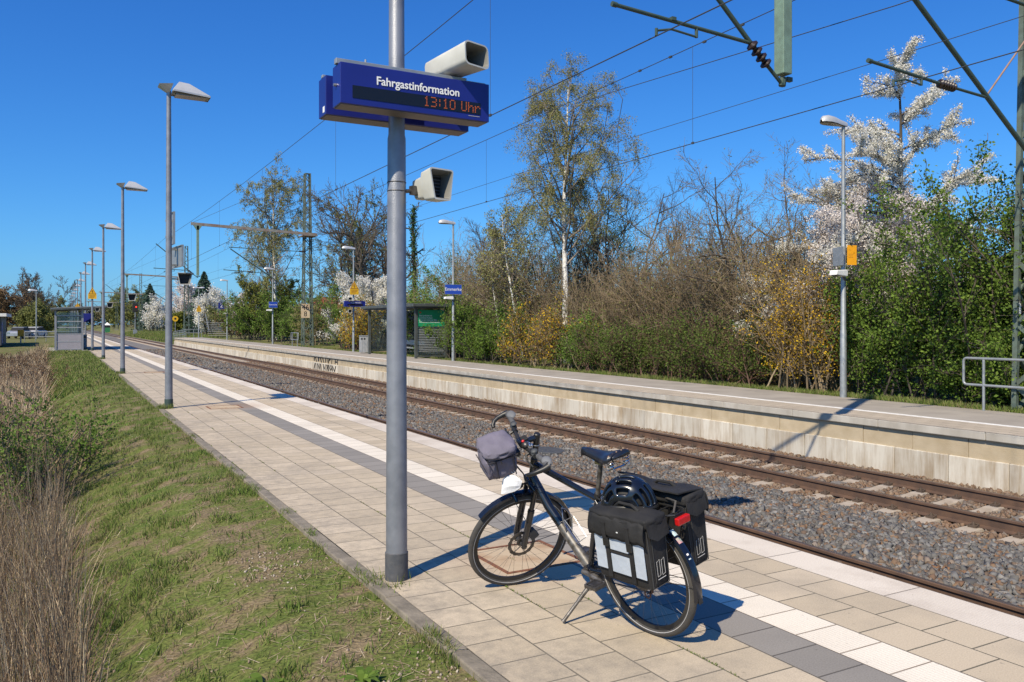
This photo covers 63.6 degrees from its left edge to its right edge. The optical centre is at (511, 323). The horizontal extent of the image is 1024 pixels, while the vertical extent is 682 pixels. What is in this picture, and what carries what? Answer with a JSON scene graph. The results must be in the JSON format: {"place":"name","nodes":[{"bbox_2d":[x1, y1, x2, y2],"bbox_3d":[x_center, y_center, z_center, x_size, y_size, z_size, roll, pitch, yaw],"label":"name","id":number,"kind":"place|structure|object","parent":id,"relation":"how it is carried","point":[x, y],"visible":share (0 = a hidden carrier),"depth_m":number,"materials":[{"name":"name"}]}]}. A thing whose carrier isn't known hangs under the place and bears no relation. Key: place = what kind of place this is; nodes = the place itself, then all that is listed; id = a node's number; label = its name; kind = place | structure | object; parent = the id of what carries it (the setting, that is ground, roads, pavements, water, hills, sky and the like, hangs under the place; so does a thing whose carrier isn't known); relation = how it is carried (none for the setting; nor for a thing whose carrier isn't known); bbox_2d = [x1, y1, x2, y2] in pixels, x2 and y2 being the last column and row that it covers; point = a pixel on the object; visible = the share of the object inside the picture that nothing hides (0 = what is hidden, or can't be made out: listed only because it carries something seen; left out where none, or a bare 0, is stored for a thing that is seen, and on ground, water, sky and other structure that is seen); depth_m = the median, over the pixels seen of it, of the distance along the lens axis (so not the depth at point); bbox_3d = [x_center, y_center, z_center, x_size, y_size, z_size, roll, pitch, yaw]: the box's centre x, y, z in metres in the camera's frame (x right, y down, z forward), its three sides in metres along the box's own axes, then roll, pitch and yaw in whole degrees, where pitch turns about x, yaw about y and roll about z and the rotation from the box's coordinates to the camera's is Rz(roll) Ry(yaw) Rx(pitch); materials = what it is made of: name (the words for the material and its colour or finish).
{"place":"outdoors","nodes":[
{"label":"outdoors","id":0,"kind":"place"},
{"bbox_2d":[0,343,186,681],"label":"dry grass","id":1,"kind":"structure","parent":0,"point":[66,653],"depth_m":6.06,"materials":[{"name":"beige plant"}]},
{"bbox_2d":[425,40,488,76],"bbox_3d":[-0.399,-1.764,5.716,0.460,0.227,0.220,-6,-4,44],"label":"loudspeaker","id":2,"kind":"object","parent":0,"point":[466,58],"visible":0.82,"depth_m":5.63,"materials":[{"name":"metal"}]},
{"bbox_2d":[0,325,1023,681],"bbox_3d":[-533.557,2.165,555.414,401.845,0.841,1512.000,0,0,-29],"label":"verge ground","id":3,"kind":"structure","parent":0,"point":[209,603],"depth_m":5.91,"materials":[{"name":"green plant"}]},
{"bbox_2d":[0,274,48,332],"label":"distant tree","id":4,"kind":"object","parent":3,"relation":"on","point":[4,304],"visible":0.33,"depth_m":141.02,"materials":[{"name":"green plant"}]},
{"bbox_2d":[0,360,69,392],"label":"bramble patch","id":5,"kind":"object","parent":3,"relation":"on","point":[33,373],"visible":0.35,"depth_m":31.92,"materials":[{"name":"orange plant"}]},
{"bbox_2d":[8,298,66,333],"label":"distant tree","id":6,"kind":"object","parent":3,"relation":"on","point":[26,317],"visible":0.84,"depth_m":129.72,"materials":[{"name":"green plant"}]},
{"bbox_2d":[8,267,81,318],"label":"bare tree","id":7,"kind":"object","parent":3,"relation":"on","point":[40,294],"visible":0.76,"depth_m":135.93,"materials":[{"name":"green plant"}]},
{"bbox_2d":[0,410,120,468],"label":"ditch bush","id":8,"kind":"object","parent":3,"relation":"on","point":[95,427],"visible":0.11,"depth_m":13.13,"materials":[{"name":"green plant"}]},
{"bbox_2d":[0,374,126,521],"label":"ditch bush","id":9,"kind":"object","parent":3,"relation":"on","point":[50,437],"visible":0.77,"depth_m":10.48,"materials":[{"name":"green plant"}]},
{"bbox_2d":[47,306,107,351],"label":"platform shelter","id":10,"kind":"object","parent":3,"relation":"on","point":[66,341],"visible":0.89,"depth_m":54.37,"materials":[{"name":"metal"}]},
{"bbox_2d":[0,425,450,681],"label":"straw litter","id":11,"kind":"object","parent":3,"relation":"on","point":[381,626],"visible":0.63,"depth_m":5.43,"materials":[{"name":"beige plant"}]},
{"bbox_2d":[78,422,469,681],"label":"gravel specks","id":12,"kind":"object","parent":3,"relation":"on","point":[380,630],"visible":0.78,"depth_m":5.76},
{"bbox_2d":[338,666,382,681],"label":"broadleaf weed","id":13,"kind":"object","parent":3,"relation":"on","point":[364,675],"visible":1,"depth_m":4.17,"materials":[{"name":"green plant"}]},
{"bbox_2d":[141,349,1023,606],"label":"ballast","id":14,"kind":"structure","parent":3,"relation":"on","point":[877,537],"depth_m":11.24,"materials":[{"name":"gravel"}]},
{"bbox_2d":[0,0,1023,324],"label":"sky","id":15,"kind":"structure","parent":0,"point":[83,106],"materials":[{"name":"blue"}]},
{"bbox_2d":[67,325,1023,408],"bbox_3d":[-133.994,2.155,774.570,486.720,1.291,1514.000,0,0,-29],"label":"bank ground","id":16,"kind":"structure","parent":0,"point":[851,388],"depth_m":35.40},
{"bbox_2d":[101,287,130,328],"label":"distant tree","id":17,"kind":"object","parent":16,"relation":"on","point":[113,313],"visible":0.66,"depth_m":295.07,"materials":[{"name":"green plant"}]},
{"bbox_2d":[108,284,156,329],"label":"distant tree","id":18,"kind":"object","parent":16,"relation":"on","point":[129,314],"visible":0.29,"depth_m":218.68,"materials":[{"name":"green plant"}]},
{"bbox_2d":[105,246,189,335],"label":"catenary mast","id":19,"kind":"object","parent":16,"relation":"on","point":[184,286],"visible":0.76,"depth_m":125.23,"materials":[{"name":"metal"}]},
{"bbox_2d":[140,293,172,330],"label":"distant tree","id":20,"kind":"object","parent":16,"relation":"on","point":[151,319],"visible":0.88,"depth_m":187.62,"materials":[{"name":"white plant"}]},
{"bbox_2d":[158,280,197,332],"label":"distant tree","id":21,"kind":"object","parent":16,"relation":"on","point":[179,302],"visible":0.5,"depth_m":176.43,"materials":[{"name":"white plant"}]},
{"bbox_2d":[180,271,221,333],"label":"conifer","id":22,"kind":"object","parent":16,"relation":"on","point":[206,283],"visible":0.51,"depth_m":152.51,"materials":[{"name":"green plant"}]},
{"bbox_2d":[190,283,228,334],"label":"distant tree","id":23,"kind":"object","parent":16,"relation":"on","point":[212,298],"visible":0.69,"depth_m":140.98,"materials":[{"name":"white plant"}]},
{"bbox_2d":[154,173,317,345],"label":"catenary mast","id":24,"kind":"object","parent":16,"relation":"on","point":[306,312],"visible":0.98,"depth_m":64.68,"materials":[{"name":"metal"}]},
{"bbox_2d":[215,285,285,339],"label":"green shrub","id":25,"kind":"object","parent":16,"relation":"on","point":[247,315],"visible":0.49,"depth_m":89.17,"materials":[{"name":"green plant"}]},
{"bbox_2d":[221,283,305,341],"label":"green shrub","id":26,"kind":"object","parent":16,"relation":"on","point":[266,317],"visible":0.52,"depth_m":82.35,"materials":[{"name":"green plant"}]},
{"bbox_2d":[229,264,306,338],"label":"bare tree","id":27,"kind":"object","parent":16,"relation":"on","point":[252,287],"visible":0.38,"depth_m":89.07,"materials":[{"name":"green plant"}]},
{"bbox_2d":[224,152,332,339],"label":"birch tree","id":28,"kind":"object","parent":16,"relation":"on","point":[276,240],"visible":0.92,"depth_m":83.37,"materials":[{"name":"green plant"}]},
{"bbox_2d":[273,291,323,343],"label":"green shrub","id":29,"kind":"object","parent":16,"relation":"on","point":[282,322],"visible":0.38,"depth_m":75.04,"materials":[{"name":"green plant"}]},
{"bbox_2d":[287,285,340,344],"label":"green shrub","id":30,"kind":"object","parent":16,"relation":"on","point":[315,322],"visible":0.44,"depth_m":69.46,"materials":[{"name":"green plant"}]},
{"bbox_2d":[306,282,378,348],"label":"green shrub","id":31,"kind":"object","parent":16,"relation":"on","point":[333,311],"visible":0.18,"depth_m":58.18,"materials":[{"name":"green plant"}]},
{"bbox_2d":[307,231,378,308],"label":"bare tree","id":32,"kind":"object","parent":16,"relation":"on","point":[326,276],"visible":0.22,"depth_m":76.48,"materials":[{"name":"brown plant"}]},
{"bbox_2d":[303,177,407,344],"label":"bare tree","id":33,"kind":"object","parent":16,"relation":"on","point":[367,254],"visible":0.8,"depth_m":63.28,"materials":[{"name":"brown plant"}]},
{"bbox_2d":[334,291,386,350],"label":"forsythia","id":34,"kind":"object","parent":16,"relation":"on","point":[361,325],"visible":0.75,"depth_m":53.94,"materials":[{"name":"yellow plant"}]},
{"bbox_2d":[311,179,412,342],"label":"bare tree","id":35,"kind":"object","parent":16,"relation":"on","point":[359,228],"visible":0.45,"depth_m":71.07,"materials":[{"name":"brown plant"}]},
{"bbox_2d":[330,270,410,348],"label":"blossom tree","id":36,"kind":"object","parent":16,"relation":"on","point":[377,293],"visible":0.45,"depth_m":56.59,"materials":[{"name":"white plant"}]},
{"bbox_2d":[327,204,435,284],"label":"bare tree","id":37,"kind":"object","parent":16,"relation":"on","point":[382,257],"visible":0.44,"depth_m":71.51,"materials":[{"name":"brown plant"}]},
{"bbox_2d":[406,201,425,295],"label":"ivy clad tree","id":38,"kind":"object","parent":16,"relation":"on","point":[413,231],"visible":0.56,"depth_m":52.79,"materials":[{"name":"green plant"}]},
{"bbox_2d":[380,250,470,353],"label":"green shrub","id":39,"kind":"object","parent":16,"relation":"on","point":[414,293],"visible":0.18,"depth_m":49.53,"materials":[{"name":"green plant"}]},
{"bbox_2d":[386,284,482,357],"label":"green shrub","id":40,"kind":"object","parent":16,"relation":"on","point":[429,301],"visible":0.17,"depth_m":43.93,"materials":[{"name":"green plant"}]},
{"bbox_2d":[420,279,505,359],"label":"green shrub","id":41,"kind":"object","parent":16,"relation":"on","point":[463,312],"visible":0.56,"depth_m":40.00,"materials":[{"name":"green plant"}]},
{"bbox_2d":[407,217,551,358],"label":"thicket","id":42,"kind":"object","parent":16,"relation":"on","point":[465,277],"visible":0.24,"depth_m":43.58,"materials":[{"name":"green plant"}]},
{"bbox_2d":[459,219,518,331],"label":"birch tree","id":43,"kind":"object","parent":16,"relation":"on","point":[483,272],"visible":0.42,"depth_m":41.29,"materials":[{"name":"green plant"}]},
{"bbox_2d":[447,296,541,363],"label":"green shrub","id":44,"kind":"object","parent":16,"relation":"on","point":[486,342],"visible":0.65,"depth_m":37.09,"materials":[{"name":"green plant"}]},
{"bbox_2d":[465,202,545,358],"bbox_3d":[-0.301,-2.088,39.445,3.958,7.498,3.494,0,0,-29],"label":"birch tree","id":45,"kind":"object","parent":16,"relation":"on","point":[494,230],"visible":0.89,"depth_m":39.27,"materials":[{"name":"green plant"}]},
{"bbox_2d":[493,287,603,368],"bbox_3d":[1.814,0.166,34.217,4.458,3.197,5.670,0,0,-29],"label":"forsythia","id":46,"kind":"object","parent":16,"relation":"on","point":[538,341],"visible":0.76,"depth_m":33.32,"materials":[{"name":"yellow plant"}]},
{"bbox_2d":[468,235,634,359],"bbox_3d":[1.910,-1.321,40.627,7.209,6.157,8.449,0,0,-36],"label":"thicket","id":47,"kind":"object","parent":16,"relation":"on","point":[532,308],"visible":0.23,"depth_m":39.42,"materials":[{"name":"brown plant"}]},
{"bbox_2d":[493,193,656,318],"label":"bare tree","id":48,"kind":"object","parent":16,"relation":"on","point":[602,232],"visible":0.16,"depth_m":40.93,"materials":[{"name":"brown plant"}]},
{"bbox_2d":[502,51,653,362],"bbox_3d":[1.835,-5.080,35.380,7.881,13.470,7.067,0,0,32],"label":"birch tree","id":49,"kind":"object","parent":16,"relation":"on","point":[537,107],"visible":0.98,"depth_m":35.00,"materials":[{"name":"green plant"}]},
{"bbox_2d":[518,242,658,368],"bbox_3d":[3.790,-0.758,32.883,6.217,5.029,6.736,0,0,-29],"label":"thicket","id":50,"kind":"object","parent":16,"relation":"on","point":[592,305],"visible":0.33,"depth_m":33.09,"materials":[{"name":"brown plant"}]},
{"bbox_2d":[521,250,661,359],"bbox_3d":[3.777,-0.861,37.617,7.039,5.235,5.947,0,0,17],"label":"thicket","id":51,"kind":"object","parent":16,"relation":"on","point":[579,285],"visible":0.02,"depth_m":36.78,"materials":[{"name":"brown plant"}]},
{"bbox_2d":[513,132,674,320],"bbox_3d":[3.435,-3.589,36.835,6.910,10.722,6.978,0,0,2],"label":"bare tree","id":52,"kind":"object","parent":16,"relation":"on","point":[596,247],"visible":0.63,"depth_m":36.26,"materials":[{"name":"brown plant"}]},
{"bbox_2d":[552,304,636,370],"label":"green shrub","id":53,"kind":"object","parent":16,"relation":"on","point":[567,356],"visible":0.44,"depth_m":31.40,"materials":[{"name":"green plant"}]},
{"bbox_2d":[174,338,1023,495],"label":"platform wall","id":54,"kind":"structure","parent":16,"relation":"on","point":[994,461],"depth_m":17.92,"materials":[{"name":"beige concrete"}]},
{"bbox_2d":[564,310,662,374],"bbox_3d":[3.703,0.634,29.589,3.051,2.260,4.028,0,0,-29],"label":"barberry","id":55,"kind":"object","parent":16,"relation":"on","point":[614,354],"visible":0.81,"depth_m":29.10,"materials":[{"name":"green plant"}]},
{"bbox_2d":[572,169,728,300],"bbox_3d":[6.275,-2.481,35.400,5.309,8.516,6.072,0,0,42],"label":"bare tree","id":56,"kind":"object","parent":16,"relation":"on","point":[664,210],"visible":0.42,"depth_m":34.90,"materials":[{"name":"brown plant"}]},
{"bbox_2d":[588,226,719,372],"bbox_3d":[5.969,-0.894,31.135,6.573,5.635,6.829,0,0,-29],"label":"thicket","id":57,"kind":"object","parent":16,"relation":"on","point":[650,307],"visible":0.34,"depth_m":30.47,"materials":[{"name":"brown plant"}]},
{"bbox_2d":[625,299,720,380],"bbox_3d":[5.755,0.454,26.828,3.843,2.623,4.907,0,0,-29],"label":"barberry","id":58,"kind":"object","parent":16,"relation":"on","point":[654,351],"visible":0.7,"depth_m":26.84,"materials":[{"name":"green plant"}]},
{"bbox_2d":[595,201,816,377],"bbox_3d":[7.463,-1.219,28.253,7.754,5.954,8.728,0,0,-29],"label":"thicket","id":59,"kind":"object","parent":16,"relation":"on","point":[690,304],"visible":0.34,"depth_m":27.52,"materials":[{"name":"brown plant"}]},
{"bbox_2d":[656,307,799,384],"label":"shrub","id":60,"kind":"object","parent":16,"relation":"on","point":[715,360],"visible":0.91,"depth_m":24.03,"materials":[{"name":"green plant"}]},
{"bbox_2d":[616,134,913,373],"bbox_3d":[8.392,-2.354,26.959,9.246,8.264,8.373,0,0,25],"label":"bare tree","id":61,"kind":"object","parent":16,"relation":"on","point":[690,257],"visible":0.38,"depth_m":26.29,"materials":[{"name":"brown plant"}]},
{"bbox_2d":[667,214,892,385],"bbox_3d":[8.300,-0.882,25.458,6.537,5.277,7.013,0,0,-29],"label":"thicket","id":62,"kind":"object","parent":16,"relation":"on","point":[746,289],"visible":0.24,"depth_m":24.68,"materials":[{"name":"brown plant"}]},
{"bbox_2d":[671,195,938,373],"bbox_3d":[9.771,-1.321,28.280,8.258,6.155,8.732,0,0,-29],"label":"thicket","id":63,"kind":"object","parent":16,"relation":"on","point":[781,234],"visible":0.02,"depth_m":27.05,"materials":[{"name":"brown plant"}]},
{"bbox_2d":[610,0,1023,409],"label":"catenary mast","id":64,"kind":"object","parent":16,"relation":"on","point":[782,39],"visible":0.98,"depth_m":13.63,"materials":[{"name":"metal"}]},
{"bbox_2d":[84,0,731,310],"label":"overhead line","id":65,"kind":"object","parent":64,"relation":"hanging from","point":[490,115],"visible":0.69,"depth_m":16.55,"materials":[{"name":"metal"}]},
{"bbox_2d":[99,0,1023,309],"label":"overhead line","id":66,"kind":"object","parent":64,"relation":"hanging from","point":[687,120],"visible":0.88,"depth_m":16.93,"materials":[{"name":"metal"}]},
{"bbox_2d":[724,237,910,391],"bbox_3d":[8.106,-0.311,21.948,4.835,4.155,3.716,0,0,14],"label":"forsythia","id":67,"kind":"object","parent":16,"relation":"on","point":[798,353],"visible":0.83,"depth_m":21.70,"materials":[{"name":"yellow plant"}]},
{"bbox_2d":[731,217,911,384],"bbox_3d":[9.529,-0.548,23.906,5.608,4.674,5.195,0,0,-29],"label":"blossom tree","id":68,"kind":"object","parent":16,"relation":"on","point":[849,237],"visible":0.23,"depth_m":22.54,"materials":[{"name":"white plant"}]},
{"bbox_2d":[788,178,976,386],"bbox_3d":[10.534,-1.212,23.239,6.016,6.014,5.624,0,0,0],"label":"blossom tree","id":69,"kind":"object","parent":16,"relation":"on","point":[833,217],"visible":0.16,"depth_m":22.36,"materials":[{"name":"white plant"}]},
{"bbox_2d":[780,35,1010,373],"bbox_3d":[11.527,-3.119,24.807,6.266,9.755,5.634,0,0,-10],"label":"blossom tree","id":70,"kind":"object","parent":16,"relation":"on","point":[873,142],"visible":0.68,"depth_m":23.22,"materials":[{"name":"white plant"}]},
{"bbox_2d":[806,239,1011,398],"bbox_3d":[9.477,-0.166,19.960,3.644,3.862,5.056,0,0,-29],"label":"green shrub","id":71,"kind":"object","parent":16,"relation":"on","point":[900,357],"visible":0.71,"depth_m":19.60,"materials":[{"name":"green plant"}]},
{"bbox_2d":[833,177,1023,404],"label":"green shrub","id":72,"kind":"object","parent":16,"relation":"on","point":[967,305],"visible":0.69,"depth_m":18.31,"materials":[{"name":"green plant"}]},
{"bbox_2d":[839,150,1023,398],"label":"green shrub","id":73,"kind":"object","parent":16,"relation":"on","point":[973,217],"visible":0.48,"depth_m":17.82,"materials":[{"name":"green plant"}]},
{"bbox_2d":[883,133,1023,327],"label":"green shrub","id":74,"kind":"object","parent":16,"relation":"on","point":[989,196],"visible":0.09,"depth_m":19.69,"materials":[{"name":"green plant"}]},
{"bbox_2d":[917,324,1023,405],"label":"green shrub","id":75,"kind":"object","parent":16,"relation":"on","point":[1001,374],"visible":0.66,"depth_m":17.66,"materials":[{"name":"green plant"}]},
{"bbox_2d":[76,330,1022,598],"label":"track bed","id":76,"kind":"object","parent":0,"point":[134,344],"visible":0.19,"depth_m":19.98,"materials":[{"name":"grey gravel"}]},
{"bbox_2d":[88,333,1023,618],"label":"rail","id":77,"kind":"object","parent":76,"relation":"on","point":[924,583],"visible":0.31,"depth_m":9.26,"materials":[{"name":"brown metal"}]},
{"bbox_2d":[228,361,1023,545],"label":"rusty ballast","id":78,"kind":"structure","parent":76,"relation":"on","point":[1006,513],"depth_m":15.83,"materials":[{"name":"brown stone"}]},
{"bbox_2d":[517,421,575,428],"bbox_3d":[1.053,2.747,21.820,2.600,0.275,0.295,0,0,-29],"label":"sleeper","id":79,"kind":"object","parent":78,"relation":"on","point":[570,424],"visible":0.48,"depth_m":21.99,"materials":[{"name":"grey concrete"}]},
{"bbox_2d":[87,330,1023,534],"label":"rail","id":80,"kind":"object","parent":79,"relation":"on","point":[987,522],"visible":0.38,"depth_m":14.38,"materials":[{"name":"brown metal"}]},
{"bbox_2d":[87,329,1023,510],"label":"rail","id":81,"kind":"object","parent":79,"relation":"on","point":[989,498],"visible":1,"depth_m":16.52,"materials":[{"name":"brown metal"}]},
{"bbox_2d":[909,501,1008,523],"bbox_3d":[6.549,2.747,11.832,2.600,0.275,0.295,0,0,-29],"label":"sleeper","id":82,"kind":"object","parent":78,"relation":"on","point":[991,507],"visible":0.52,"depth_m":11.94,"materials":[{"name":"beige concrete"}]},
{"bbox_2d":[87,333,1023,681],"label":"platform paving","id":83,"kind":"structure","parent":0,"point":[767,611],"depth_m":5.42,"materials":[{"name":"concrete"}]},
{"bbox_2d":[99,223,120,357],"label":"lamp post","id":84,"kind":"object","parent":83,"relation":"on","point":[111,226],"visible":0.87,"depth_m":41.22,"materials":[{"name":"grey metal"}]},
{"bbox_2d":[116,181,147,373],"bbox_3d":[-13.493,-1.630,29.330,1.000,6.859,0.479,0,0,-29],"label":"lamp post","id":85,"kind":"object","parent":83,"relation":"on","point":[131,186],"visible":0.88,"depth_m":29.14,"materials":[{"name":"grey metal"}]},
{"bbox_2d":[158,82,210,407],"bbox_3d":[-6.879,-1.630,17.333,1.000,6.859,0.479,0,0,-29],"label":"lamp post","id":86,"kind":"object","parent":83,"relation":"on","point":[182,90],"visible":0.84,"depth_m":17.14,"materials":[{"name":"grey metal"}]},
{"bbox_2d":[86,348,508,681],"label":"platform kerb","id":87,"kind":"structure","parent":83,"relation":"on","point":[470,663],"depth_m":5.64,"materials":[{"name":"grey concrete"}]},
{"bbox_2d":[385,0,407,581],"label":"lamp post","id":88,"kind":"object","parent":83,"relation":"on","point":[396,560],"visible":0.95,"depth_m":5.62,"materials":[{"name":"metal"}]},
{"bbox_2d":[319,75,467,135],"bbox_3d":[-0.813,-1.560,5.850,1.081,0.324,0.170,0,0,-29],"label":"information display","id":89,"kind":"object","parent":88,"relation":"attached to","point":[328,111],"visible":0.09,"depth_m":5.68,"materials":[{"name":"blue metal"}]},
{"bbox_2d":[333,58,488,126],"bbox_3d":[-0.670,-1.560,5.551,1.080,0.324,0.170,0,0,-29],"label":"information display","id":90,"kind":"object","parent":88,"relation":"attached to","point":[366,87],"visible":1,"depth_m":5.46,"materials":[{"name":"blue metal"}]},
{"bbox_2d":[405,167,452,201],"bbox_3d":[-0.583,-0.935,5.654,0.250,0.215,0.278,0,-3,-43],"label":"loudspeaker","id":91,"kind":"object","parent":88,"relation":"attached to","point":[432,184],"visible":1,"depth_m":5.63,"materials":[{"name":"metal"}]},
{"bbox_2d":[467,540,579,573],"bbox_3d":[0.099,1.772,6.221,0.660,0.056,0.660,0,0,-29],"label":"slab","id":92,"kind":"object","parent":83,"relation":"on","point":[563,558],"visible":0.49,"depth_m":6.17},
{"bbox_2d":[468,410,702,636],"bbox_3d":[0.422,1.165,4.911,0.701,1.199,1.618,-13,8,-38],"label":"bicycle","id":93,"kind":"object","parent":83,"relation":"on","point":[556,511],"visible":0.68,"depth_m":5.01,"materials":[{"name":"metal"}]},
{"bbox_2d":[476,430,520,479],"bbox_3d":[-0.083,0.806,5.080,0.255,0.252,0.259,-17,28,-15],"label":"handlebar bag","id":94,"kind":"object","parent":93,"relation":"hanging from","point":[498,451],"visible":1,"depth_m":4.99,"materials":[{"name":"grey fabric"}]},
{"bbox_2d":[587,501,669,589],"bbox_3d":[0.629,1.170,4.430,0.204,0.442,0.438,-13,8,-38],"label":"pannier","id":95,"kind":"object","parent":93,"relation":"attached to","point":[631,544],"visible":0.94,"depth_m":4.32,"materials":[{"name":"fabric"}]},
{"bbox_2d":[598,475,658,509],"bbox_3d":[0.628,0.928,4.535,0.351,0.200,0.244,-5,-1,26],"label":"bicycle helmet","id":96,"kind":"object","parent":93,"relation":"on","point":[635,491],"visible":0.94,"depth_m":4.46,"materials":[{"name":"black paint"}]},
{"bbox_2d":[617,471,708,565],"bbox_3d":[0.870,1.073,4.633,0.244,0.520,0.453,-13,8,-38],"label":"pannier","id":97,"kind":"object","parent":93,"relation":"attached to","point":[692,500],"visible":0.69,"depth_m":4.49,"materials":[{"name":"fabric"}]},
{"bbox_2d":[174,337,1023,436],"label":"opposite platform paving","id":98,"kind":"structure","parent":0,"point":[1000,422],"depth_m":19.92,"materials":[{"name":"grey concrete"}]},
{"bbox_2d":[361,303,454,358],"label":"glass shelter","id":99,"kind":"object","parent":98,"relation":"on","point":[420,317],"visible":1,"depth_m":42.37,"materials":[{"name":"green"}]},
{"bbox_2d":[438,219,455,360],"bbox_3d":[-3.072,-1.533,38.959,0.860,6.766,0.280,0,0,-29],"label":"street lamp","id":100,"kind":"object","parent":98,"relation":"on","point":[442,221],"visible":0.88,"depth_m":39.07,"materials":[{"name":"grey metal"}]},
{"bbox_2d":[820,115,847,397],"bbox_3d":[7.623,-1.533,19.561,0.860,6.766,0.280,0,0,-29],"label":"street lamp","id":101,"kind":"object","parent":98,"relation":"on","point":[827,120],"visible":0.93,"depth_m":19.67,"materials":[{"name":"grey metal"}]},
{"bbox_2d":[962,357,1023,410],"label":"guard rail","id":102,"kind":"object","parent":98,"relation":"on","point":[983,385],"visible":0.94,"depth_m":16.64,"materials":[{"name":"silver metal"}]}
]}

